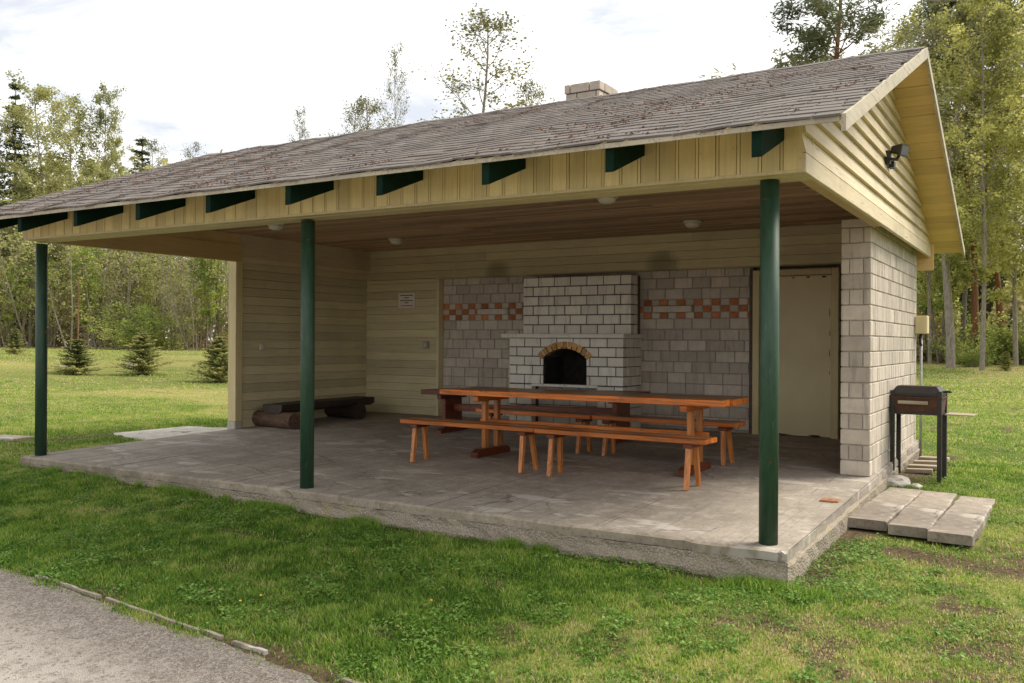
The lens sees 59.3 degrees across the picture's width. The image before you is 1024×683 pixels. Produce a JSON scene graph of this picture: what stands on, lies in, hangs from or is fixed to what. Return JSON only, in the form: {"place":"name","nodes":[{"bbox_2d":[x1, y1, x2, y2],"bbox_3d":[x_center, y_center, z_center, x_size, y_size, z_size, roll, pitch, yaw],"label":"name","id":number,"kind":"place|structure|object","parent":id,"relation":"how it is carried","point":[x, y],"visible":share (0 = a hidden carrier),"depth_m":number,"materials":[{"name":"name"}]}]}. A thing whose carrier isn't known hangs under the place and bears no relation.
{"place":"outdoors","nodes":[
{"label":"outdoors","id":0,"kind":"place"},
{"bbox_2d":[0,568,319,682],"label":"gravel road","id":1,"kind":"structure","parent":0,"point":[47,635],"depth_m":4.89,"materials":[{"name":"grey gravel"}]},
{"bbox_2d":[114,426,226,441],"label":"pavement","id":2,"kind":"structure","parent":0,"point":[152,434],"depth_m":13.04,"materials":[{"name":"grey concrete"}]},
{"bbox_2d":[0,340,1023,682],"bbox_3d":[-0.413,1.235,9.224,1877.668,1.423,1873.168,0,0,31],"label":"ground","id":3,"kind":"structure","parent":0,"point":[726,620],"depth_m":5.80,"materials":[{"name":"green plant"}]},
{"bbox_2d":[0,231,27,315],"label":"slender tree","id":4,"kind":"object","parent":3,"relation":"on","point":[5,246],"visible":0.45,"depth_m":55.24,"materials":[{"name":"green plant"}]},
{"bbox_2d":[0,259,28,347],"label":"slender tree","id":5,"kind":"object","parent":3,"relation":"on","point":[8,315],"visible":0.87,"depth_m":50.55,"materials":[{"name":"green plant"}]},
{"bbox_2d":[2,327,28,353],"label":"young spruce","id":6,"kind":"object","parent":3,"relation":"on","point":[14,338],"visible":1,"depth_m":35.90,"materials":[{"name":"green plant"}]},
{"bbox_2d":[0,225,31,333],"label":"slender tree","id":7,"kind":"object","parent":3,"relation":"on","point":[17,246],"visible":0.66,"depth_m":50.56,"materials":[{"name":"green plant"}]},
{"bbox_2d":[0,435,33,440],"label":"flagstone","id":8,"kind":"object","parent":3,"relation":"on","point":[10,437],"visible":0.69,"depth_m":12.17,"materials":[{"name":"concrete"}]},
{"bbox_2d":[0,82,55,344],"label":"spruce tree","id":9,"kind":"object","parent":3,"relation":"on","point":[15,97],"visible":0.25,"depth_m":61.74,"materials":[{"name":"green plant"}]},
{"bbox_2d":[5,234,56,346],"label":"slender tree","id":10,"kind":"object","parent":3,"relation":"on","point":[25,305],"visible":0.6,"depth_m":55.06,"materials":[{"name":"green plant"}]},
{"bbox_2d":[0,236,61,347],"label":"slender tree","id":11,"kind":"object","parent":3,"relation":"on","point":[15,309],"visible":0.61,"depth_m":49.96,"materials":[{"name":"green plant"}]},
{"bbox_2d":[0,159,67,346],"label":"birch tree","id":12,"kind":"object","parent":3,"relation":"on","point":[56,187],"visible":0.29,"depth_m":58.05,"materials":[{"name":"green plant"}]},
{"bbox_2d":[29,261,64,319],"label":"slender tree","id":13,"kind":"object","parent":3,"relation":"on","point":[50,285],"visible":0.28,"depth_m":53.44,"materials":[{"name":"green plant"}]},
{"bbox_2d":[0,69,104,346],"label":"birch tree","id":14,"kind":"object","parent":3,"relation":"on","point":[40,92],"visible":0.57,"depth_m":59.14,"materials":[{"name":"green plant"}]},
{"bbox_2d":[16,240,102,346],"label":"slender tree","id":15,"kind":"object","parent":3,"relation":"on","point":[71,287],"visible":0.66,"depth_m":50.27,"materials":[{"name":"green plant"}]},
{"bbox_2d":[7,93,116,346],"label":"birch tree","id":16,"kind":"object","parent":3,"relation":"on","point":[78,122],"visible":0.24,"depth_m":65.98,"materials":[{"name":"green plant"}]},
{"bbox_2d":[48,255,78,347],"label":"slender tree","id":17,"kind":"object","parent":3,"relation":"on","point":[55,327],"visible":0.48,"depth_m":57.68,"materials":[{"name":"green plant"}]},
{"bbox_2d":[35,575,100,598],"bbox_3d":[-2.975,1.673,6.016,0.802,0.112,0.031,0,0,36],"label":"edging strip","id":18,"kind":"object","parent":3,"relation":"on","point":[79,590],"visible":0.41,"depth_m":5.94,"materials":[{"name":"concrete"}]},
{"bbox_2d":[48,339,107,374],"bbox_3d":[-13.959,0.489,28.949,1.796,1.271,1.940,0,0,-13],"label":"young spruce","id":19,"kind":"object","parent":3,"relation":"on","point":[75,362],"visible":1,"depth_m":28.83,"materials":[{"name":"green plant"}]},
{"bbox_2d":[62,247,105,347],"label":"slender tree","id":20,"kind":"object","parent":3,"relation":"on","point":[91,262],"visible":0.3,"depth_m":52.72,"materials":[{"name":"green plant"}]},
{"bbox_2d":[64,245,107,348],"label":"slender tree","id":21,"kind":"object","parent":3,"relation":"on","point":[90,266],"visible":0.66,"depth_m":51.59,"materials":[{"name":"green plant"}]},
{"bbox_2d":[72,271,106,344],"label":"slender tree","id":22,"kind":"object","parent":3,"relation":"on","point":[86,303],"visible":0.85,"depth_m":51.17,"materials":[{"name":"green plant"}]},
{"bbox_2d":[61,160,118,346],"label":"birch tree","id":23,"kind":"object","parent":3,"relation":"on","point":[100,173],"visible":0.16,"depth_m":56.73,"materials":[{"name":"green plant"}]},
{"bbox_2d":[62,245,129,348],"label":"slender tree","id":24,"kind":"object","parent":3,"relation":"on","point":[69,296],"visible":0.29,"depth_m":54.02,"materials":[{"name":"green plant"}]},
{"bbox_2d":[73,246,122,348],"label":"slender tree","id":25,"kind":"object","parent":3,"relation":"on","point":[90,306],"visible":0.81,"depth_m":51.39,"materials":[{"name":"green plant"}]},
{"bbox_2d":[73,80,142,347],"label":"birch tree","id":26,"kind":"object","parent":3,"relation":"on","point":[100,111],"visible":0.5,"depth_m":61.45,"materials":[{"name":"green plant"}]},
{"bbox_2d":[75,251,141,348],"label":"slender tree","id":27,"kind":"object","parent":3,"relation":"on","point":[109,297],"visible":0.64,"depth_m":52.11,"materials":[{"name":"green plant"}]},
{"bbox_2d":[64,300,175,349],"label":"bush","id":28,"kind":"object","parent":3,"relation":"on","point":[112,333],"visible":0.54,"depth_m":50.52,"materials":[{"name":"green plant"}]},
{"bbox_2d":[98,126,141,315],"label":"birch tree","id":29,"kind":"object","parent":3,"relation":"on","point":[117,142],"visible":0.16,"depth_m":65.96,"materials":[{"name":"green plant"}]},
{"bbox_2d":[85,318,155,349],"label":"bush","id":30,"kind":"object","parent":3,"relation":"on","point":[129,338],"visible":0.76,"depth_m":49.07,"materials":[{"name":"green plant"}]},
{"bbox_2d":[105,252,149,335],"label":"slender tree","id":31,"kind":"object","parent":3,"relation":"on","point":[122,315],"visible":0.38,"depth_m":54.20,"materials":[{"name":"green plant"}]},
{"bbox_2d":[90,248,165,346],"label":"slender tree","id":32,"kind":"object","parent":3,"relation":"on","point":[122,291],"visible":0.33,"depth_m":54.30,"materials":[{"name":"green plant"}]},
{"bbox_2d":[108,250,150,348],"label":"slender tree","id":33,"kind":"object","parent":3,"relation":"on","point":[124,282],"visible":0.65,"depth_m":52.16,"materials":[{"name":"green plant"}]},
{"bbox_2d":[112,164,166,325],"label":"birch tree","id":34,"kind":"object","parent":3,"relation":"on","point":[124,174],"visible":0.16,"depth_m":59.95,"materials":[{"name":"green plant"}]},
{"bbox_2d":[106,331,174,374],"bbox_3d":[-12.182,0.414,29.413,1.932,1.498,1.958,0,0,40],"label":"young spruce","id":35,"kind":"object","parent":3,"relation":"on","point":[144,359],"visible":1,"depth_m":29.33,"materials":[{"name":"green plant"}]},
{"bbox_2d":[120,251,161,348],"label":"slender tree","id":36,"kind":"object","parent":3,"relation":"on","point":[141,291],"visible":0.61,"depth_m":54.51,"materials":[{"name":"green plant"}]},
{"bbox_2d":[112,251,181,347],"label":"slender tree","id":37,"kind":"object","parent":3,"relation":"on","point":[152,288],"visible":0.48,"depth_m":54.62,"materials":[{"name":"green plant"}]},
{"bbox_2d":[114,136,187,317],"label":"spruce tree","id":38,"kind":"object","parent":3,"relation":"on","point":[141,154],"visible":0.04,"depth_m":74.72,"materials":[{"name":"green plant"}]},
{"bbox_2d":[98,305,205,349],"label":"bush","id":39,"kind":"object","parent":3,"relation":"on","point":[161,340],"visible":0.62,"depth_m":50.77,"materials":[{"name":"green plant"}]},
{"bbox_2d":[134,137,170,308],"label":"aspen tree","id":40,"kind":"object","parent":3,"relation":"on","point":[151,147],"visible":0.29,"depth_m":71.62,"materials":[{"name":"green plant"}]},
{"bbox_2d":[130,262,185,348],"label":"slender tree","id":41,"kind":"object","parent":3,"relation":"on","point":[165,298],"visible":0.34,"depth_m":58.12,"materials":[{"name":"green plant"}]},
{"bbox_2d":[132,252,184,345],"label":"slender tree","id":42,"kind":"object","parent":3,"relation":"on","point":[154,293],"visible":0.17,"depth_m":60.58,"materials":[{"name":"green plant"}]},
{"bbox_2d":[105,597,223,639],"bbox_3d":[-2.107,1.692,5.394,1.194,0.116,0.031,0,0,36],"label":"edging strip","id":43,"kind":"object","parent":3,"relation":"on","point":[213,633],"visible":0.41,"depth_m":5.32,"materials":[{"name":"concrete"}]},
{"bbox_2d":[149,270,194,348],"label":"slender tree","id":44,"kind":"object","parent":3,"relation":"on","point":[174,281],"visible":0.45,"depth_m":56.15,"materials":[{"name":"green plant"}]},
{"bbox_2d":[158,255,190,349],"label":"slender tree","id":45,"kind":"object","parent":3,"relation":"on","point":[170,275],"visible":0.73,"depth_m":51.07,"materials":[{"name":"green plant"}]},
{"bbox_2d":[144,254,205,349],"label":"slender tree","id":46,"kind":"object","parent":3,"relation":"on","point":[189,306],"visible":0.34,"depth_m":53.01,"materials":[{"name":"green plant"}]},
{"bbox_2d":[151,267,204,350],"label":"slender tree","id":47,"kind":"object","parent":3,"relation":"on","point":[196,318],"visible":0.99,"depth_m":50.24,"materials":[{"name":"green plant"}]},
{"bbox_2d":[161,256,205,348],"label":"slender tree","id":48,"kind":"object","parent":3,"relation":"on","point":[186,296],"visible":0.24,"depth_m":56.73,"materials":[{"name":"green plant"}]},
{"bbox_2d":[156,255,227,348],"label":"slender tree","id":49,"kind":"object","parent":3,"relation":"on","point":[217,324],"visible":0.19,"depth_m":57.83,"materials":[{"name":"green plant"}]},
{"bbox_2d":[168,256,228,349],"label":"slender tree","id":50,"kind":"object","parent":3,"relation":"on","point":[185,335],"visible":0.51,"depth_m":53.04,"materials":[{"name":"green plant"}]},
{"bbox_2d":[184,258,215,350],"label":"slender tree","id":51,"kind":"object","parent":3,"relation":"on","point":[194,306],"visible":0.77,"depth_m":51.91,"materials":[{"name":"green plant"}]},
{"bbox_2d":[182,336,227,382],"bbox_3d":[-9.070,0.565,27.470,1.908,1.537,1.883,0,0,-19],"label":"young spruce","id":52,"kind":"object","parent":3,"relation":"on","point":[216,355],"visible":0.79,"depth_m":27.34,"materials":[{"name":"green plant"}]},
{"bbox_2d":[188,258,225,349],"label":"slender tree","id":53,"kind":"object","parent":3,"relation":"on","point":[209,310],"visible":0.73,"depth_m":51.63,"materials":[{"name":"green plant"}]},
{"bbox_2d":[194,258,228,350],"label":"slender tree","id":54,"kind":"object","parent":3,"relation":"on","point":[219,296],"visible":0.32,"depth_m":52.32,"materials":[{"name":"green plant"}]},
{"bbox_2d":[205,259,228,323],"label":"slender tree","id":55,"kind":"object","parent":3,"relation":"on","point":[223,280],"visible":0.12,"depth_m":50.73,"materials":[{"name":"green plant"}]},
{"bbox_2d":[232,640,267,654],"bbox_3d":[-1.428,1.706,4.904,0.281,0.106,0.031,0,0,36],"label":"edging strip","id":56,"kind":"object","parent":3,"relation":"on","point":[244,645],"visible":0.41,"depth_m":4.90,"materials":[{"name":"concrete"}]},
{"bbox_2d":[289,102,316,141],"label":"aspen tree","id":57,"kind":"object","parent":3,"relation":"on","point":[303,125],"visible":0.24,"depth_m":39.96,"materials":[{"name":"green plant"}]},
{"bbox_2d":[328,103,375,134],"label":"aspen tree","id":58,"kind":"object","parent":3,"relation":"on","point":[352,123],"visible":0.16,"depth_m":38.79,"materials":[{"name":"green plant"}]},
{"bbox_2d":[319,94,398,136],"bbox_3d":[-5.815,-4.351,36.192,4.180,11.444,4.684,0,0,9],"label":"aspen tree","id":59,"kind":"object","parent":3,"relation":"on","point":[361,104],"visible":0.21,"depth_m":36.28,"materials":[{"name":"green plant"}]},
{"bbox_2d":[375,41,410,127],"bbox_3d":[-4.360,-4.868,33.316,1.425,12.746,1.468,0,0,24],"label":"aspen tree","id":60,"kind":"object","parent":3,"relation":"on","point":[394,58],"visible":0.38,"depth_m":33.26,"materials":[{"name":"green plant"}]},
{"bbox_2d":[0,46,964,584],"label":"picnic pavilion","id":61,"kind":"structure","parent":3,"relation":"on","point":[778,286],"depth_m":9.33,"materials":[{"name":"wood"}]},
{"bbox_2d":[252,396,373,429],"bbox_3d":[-2.933,1.057,13.622,0.846,0.362,2.023,0,0,31],"label":"log bench","id":62,"kind":"object","parent":61,"relation":"on","point":[279,415],"visible":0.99,"depth_m":13.09,"materials":[{"name":"brown wood"}]},
{"bbox_2d":[398,293,414,307],"bbox_3d":[-1.726,-0.670,14.743,0.340,0.244,0.006,0,0,31],"label":"notice","id":63,"kind":"object","parent":61,"relation":"attached to","point":[406,300],"visible":1,"depth_m":14.74,"materials":[{"name":"paper"}]},
{"bbox_2d":[0,63,889,211],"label":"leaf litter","id":64,"kind":"object","parent":61,"relation":"on","point":[571,136],"visible":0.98,"depth_m":8.19,"materials":[{"name":"brown plant"}]},
{"bbox_2d":[400,417,547,472],"bbox_3d":[-0.418,1.060,9.299,1.681,0.455,0.308,0,0,33],"label":"bench","id":65,"kind":"object","parent":61,"relation":"on","point":[522,430],"visible":0.88,"depth_m":9.16,"materials":[{"name":"brown wood"}]},
{"bbox_2d":[421,388,649,442],"bbox_3d":[0.255,0.933,11.687,3.061,0.602,0.716,-1,-1,31],"label":"picnic table","id":66,"kind":"object","parent":61,"relation":"on","point":[453,407],"visible":0.43,"depth_m":11.84,"materials":[{"name":"brown wood"}]},
{"bbox_2d":[476,407,597,453],"bbox_3d":[0.293,1.038,10.575,1.601,0.445,0.308,0,0,35],"label":"bench","id":67,"kind":"object","parent":61,"relation":"on","point":[581,418],"visible":0.6,"depth_m":10.31,"materials":[{"name":"brown wood"}]},
{"bbox_2d":[501,274,644,427],"bbox_3d":[0.854,0.139,12.878,1.945,2.149,0.721,0,0,31],"label":"brick fireplace","id":68,"kind":"object","parent":61,"relation":"on","point":[577,330],"visible":0.81,"depth_m":12.80,"materials":[{"name":"white brick"}]},
{"bbox_2d":[440,387,748,476],"bbox_3d":[0.778,0.905,9.449,3.300,0.737,0.736,0,0,33],"label":"picnic table","id":69,"kind":"object","parent":61,"relation":"on","point":[691,404],"visible":0.88,"depth_m":9.21,"materials":[{"name":"brown wood"}]},
{"bbox_2d":[534,426,716,489],"bbox_3d":[1.014,1.071,8.333,1.731,0.454,0.308,0,0,33],"label":"bench","id":70,"kind":"object","parent":61,"relation":"on","point":[690,443],"visible":1,"depth_m":8.18,"materials":[{"name":"brown wood"}]},
{"bbox_2d":[592,414,745,465],"bbox_3d":[1.655,1.046,9.664,1.645,0.446,0.308,0,0,32],"label":"bench","id":71,"kind":"object","parent":61,"relation":"on","point":[725,427],"visible":0.99,"depth_m":9.50,"materials":[{"name":"brown wood"}]},
{"bbox_2d":[779,275,831,437],"bbox_3d":[3.640,0.184,11.566,0.896,2.050,0.042,0,0,31],"label":"door","id":72,"kind":"structure","parent":61,"relation":"in","point":[805,302],"depth_m":11.48,"materials":[{"name":"paint"}]},
{"bbox_2d":[885,143,909,168],"bbox_3d":[3.584,-1.720,8.355,0.190,0.193,0.210,0,0,31],"label":"floodlight","id":73,"kind":"object","parent":61,"relation":"attached to","point":[901,149],"visible":1,"depth_m":8.31,"materials":[{"name":"black paint"}]},
{"bbox_2d":[915,316,928,456],"bbox_3d":[5.035,0.595,11.063,0.140,1.820,0.180,0,0,31],"label":"junction box","id":74,"kind":"object","parent":61,"relation":"attached to","point":[921,325],"visible":0.83,"depth_m":11.05,"materials":[{"name":"paint"}]},
{"bbox_2d":[411,3,553,120],"bbox_3d":[-1.019,-4.959,30.397,5.617,13.100,6.295,0,0,44],"label":"aspen tree","id":75,"kind":"object","parent":3,"relation":"on","point":[485,24],"visible":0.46,"depth_m":30.42,"materials":[{"name":"green plant"}]},
{"bbox_2d":[0,458,1023,682],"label":"weeds","id":76,"kind":"object","parent":3,"relation":"on","point":[465,649],"visible":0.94,"depth_m":5.59,"materials":[{"name":"green plant"}]},
{"bbox_2d":[0,149,1023,361],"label":"wood","id":77,"kind":"object","parent":3,"relation":"on","point":[918,313],"visible":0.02,"depth_m":60.11,"materials":[{"name":"green plant"}]},
{"bbox_2d":[513,78,556,104],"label":"aspen tree","id":78,"kind":"object","parent":3,"relation":"on","point":[536,91],"visible":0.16,"depth_m":34.15,"materials":[{"name":"green plant"}]},
{"bbox_2d":[697,0,969,113],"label":"pine tree","id":79,"kind":"object","parent":3,"relation":"on","point":[814,38],"visible":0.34,"depth_m":25.12,"materials":[{"name":"green plant"}]},
{"bbox_2d":[848,487,923,530],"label":"paving slab","id":80,"kind":"structure","parent":3,"relation":"on","point":[880,511],"depth_m":7.72,"materials":[{"name":"concrete"}]},
{"bbox_2d":[887,475,910,486],"bbox_3d":[3.877,1.431,9.092,0.283,0.170,0.276,0,0,31],"label":"stone","id":81,"kind":"object","parent":3,"relation":"on","point":[898,480],"visible":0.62,"depth_m":9.00,"materials":[{"name":"white stone"}]},
{"bbox_2d":[888,491,956,538],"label":"paving slab","id":82,"kind":"structure","parent":3,"relation":"on","point":[921,514],"depth_m":7.55,"materials":[{"name":"concrete"}]},
{"bbox_2d":[916,258,942,361],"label":"slender tree","id":83,"kind":"object","parent":3,"relation":"on","point":[920,290],"visible":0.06,"depth_m":41.46,"materials":[{"name":"green plant"}]},
{"bbox_2d":[889,385,976,482],"bbox_3d":[4.372,0.987,9.352,0.772,1.049,0.416,0,0,34],"label":"charcoal grill","id":84,"kind":"object","parent":3,"relation":"on","point":[919,399],"visible":0.95,"depth_m":9.32,"materials":[{"name":"black paint"}]},
{"bbox_2d":[889,1,994,364],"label":"birch tree","id":85,"kind":"object","parent":3,"relation":"on","point":[937,278],"visible":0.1,"depth_m":37.54,"materials":[{"name":"green plant"}]},
{"bbox_2d":[917,210,970,362],"bbox_3d":[18.808,-3.135,40.039,2.688,8.786,3.259,6,-4,-41],"label":"slender tree","id":86,"kind":"object","parent":3,"relation":"on","point":[954,298],"visible":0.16,"depth_m":39.62,"materials":[{"name":"green plant"}]},
{"bbox_2d":[884,0,1023,368],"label":"aspen tree","id":87,"kind":"object","parent":3,"relation":"on","point":[950,333],"visible":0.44,"depth_m":33.99,"materials":[{"name":"green plant"}]},
{"bbox_2d":[888,0,1022,347],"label":"pine tree","id":88,"kind":"object","parent":3,"relation":"on","point":[974,308],"visible":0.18,"depth_m":38.90,"materials":[{"name":"green plant"}]},
{"bbox_2d":[931,184,979,362],"bbox_3d":[18.976,-2.898,39.401,2.485,8.123,3.014,6,0,41],"label":"slender tree","id":89,"kind":"object","parent":3,"relation":"on","point":[941,308],"visible":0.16,"depth_m":39.42,"materials":[{"name":"green plant"}]},
{"bbox_2d":[927,496,995,545],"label":"paving slab","id":90,"kind":"structure","parent":3,"relation":"on","point":[962,520],"depth_m":7.27,"materials":[{"name":"concrete"}]},
{"bbox_2d":[916,310,1022,361],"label":"bush","id":91,"kind":"object","parent":3,"relation":"on","point":[969,337],"visible":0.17,"depth_m":39.53,"materials":[{"name":"green plant"}]},
{"bbox_2d":[943,343,997,367],"bbox_3d":[18.034,0.573,35.484,2.364,1.104,1.480,0,0,-1],"label":"bush","id":92,"kind":"object","parent":3,"relation":"on","point":[967,359],"visible":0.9,"depth_m":35.19,"materials":[{"name":"green plant"}]},
{"bbox_2d":[923,311,1023,363],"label":"bush","id":93,"kind":"object","parent":3,"relation":"on","point":[979,331],"visible":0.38,"depth_m":38.01,"materials":[{"name":"green plant"}]},
{"bbox_2d":[925,0,1023,361],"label":"pine tree","id":94,"kind":"object","parent":3,"relation":"on","point":[997,284],"visible":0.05,"depth_m":39.96,"materials":[{"name":"green plant"}]},
{"bbox_2d":[929,0,1023,370],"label":"birch tree","id":95,"kind":"object","parent":3,"relation":"on","point":[983,270],"visible":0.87,"depth_m":32.93,"materials":[{"name":"green plant"}]},
{"bbox_2d":[934,0,1023,362],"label":"birch tree","id":96,"kind":"object","parent":3,"relation":"on","point":[964,295],"visible":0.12,"depth_m":39.38,"materials":[{"name":"green plant"}]},
{"bbox_2d":[955,334,1003,365],"bbox_3d":[18.550,0.395,36.288,3.179,1.485,1.991,0,0,-40],"label":"bush","id":97,"kind":"object","parent":3,"relation":"on","point":[957,349],"visible":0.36,"depth_m":35.94,"materials":[{"name":"green plant"}]},
{"bbox_2d":[937,67,1023,339],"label":"spruce tree","id":98,"kind":"object","parent":3,"relation":"on","point":[989,306],"visible":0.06,"depth_m":45.75,"materials":[{"name":"green plant"}]},
{"bbox_2d":[949,0,1023,262],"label":"birch tree","id":99,"kind":"object","parent":3,"relation":"on","point":[1020,4],"visible":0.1,"depth_m":38.19,"materials":[{"name":"green plant"}]},
{"bbox_2d":[951,0,1023,366],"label":"birch tree","id":100,"kind":"object","parent":3,"relation":"on","point":[1015,274],"visible":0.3,"depth_m":35.96,"materials":[{"name":"green plant"}]},
{"bbox_2d":[951,55,1023,299],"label":"birch tree","id":101,"kind":"object","parent":3,"relation":"on","point":[1015,190],"visible":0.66,"depth_m":33.32,"materials":[{"name":"green plant"}]},
{"bbox_2d":[970,312,1023,364],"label":"bush","id":102,"kind":"object","parent":3,"relation":"on","point":[1021,344],"visible":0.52,"depth_m":37.56,"materials":[{"name":"green plant"}]},
{"bbox_2d":[993,351,1014,370],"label":"young spruce","id":103,"kind":"object","parent":3,"relation":"on","point":[1005,362],"visible":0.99,"depth_m":32.94,"materials":[{"name":"green plant"}]},
{"bbox_2d":[986,319,1023,363],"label":"bush","id":104,"kind":"object","parent":3,"relation":"on","point":[1005,338],"visible":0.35,"depth_m":38.00,"materials":[{"name":"green plant"}]},
{"bbox_2d":[0,0,1023,339],"label":"sky","id":105,"kind":"structure","parent":0,"point":[227,75],"materials":[{"name":"white"}]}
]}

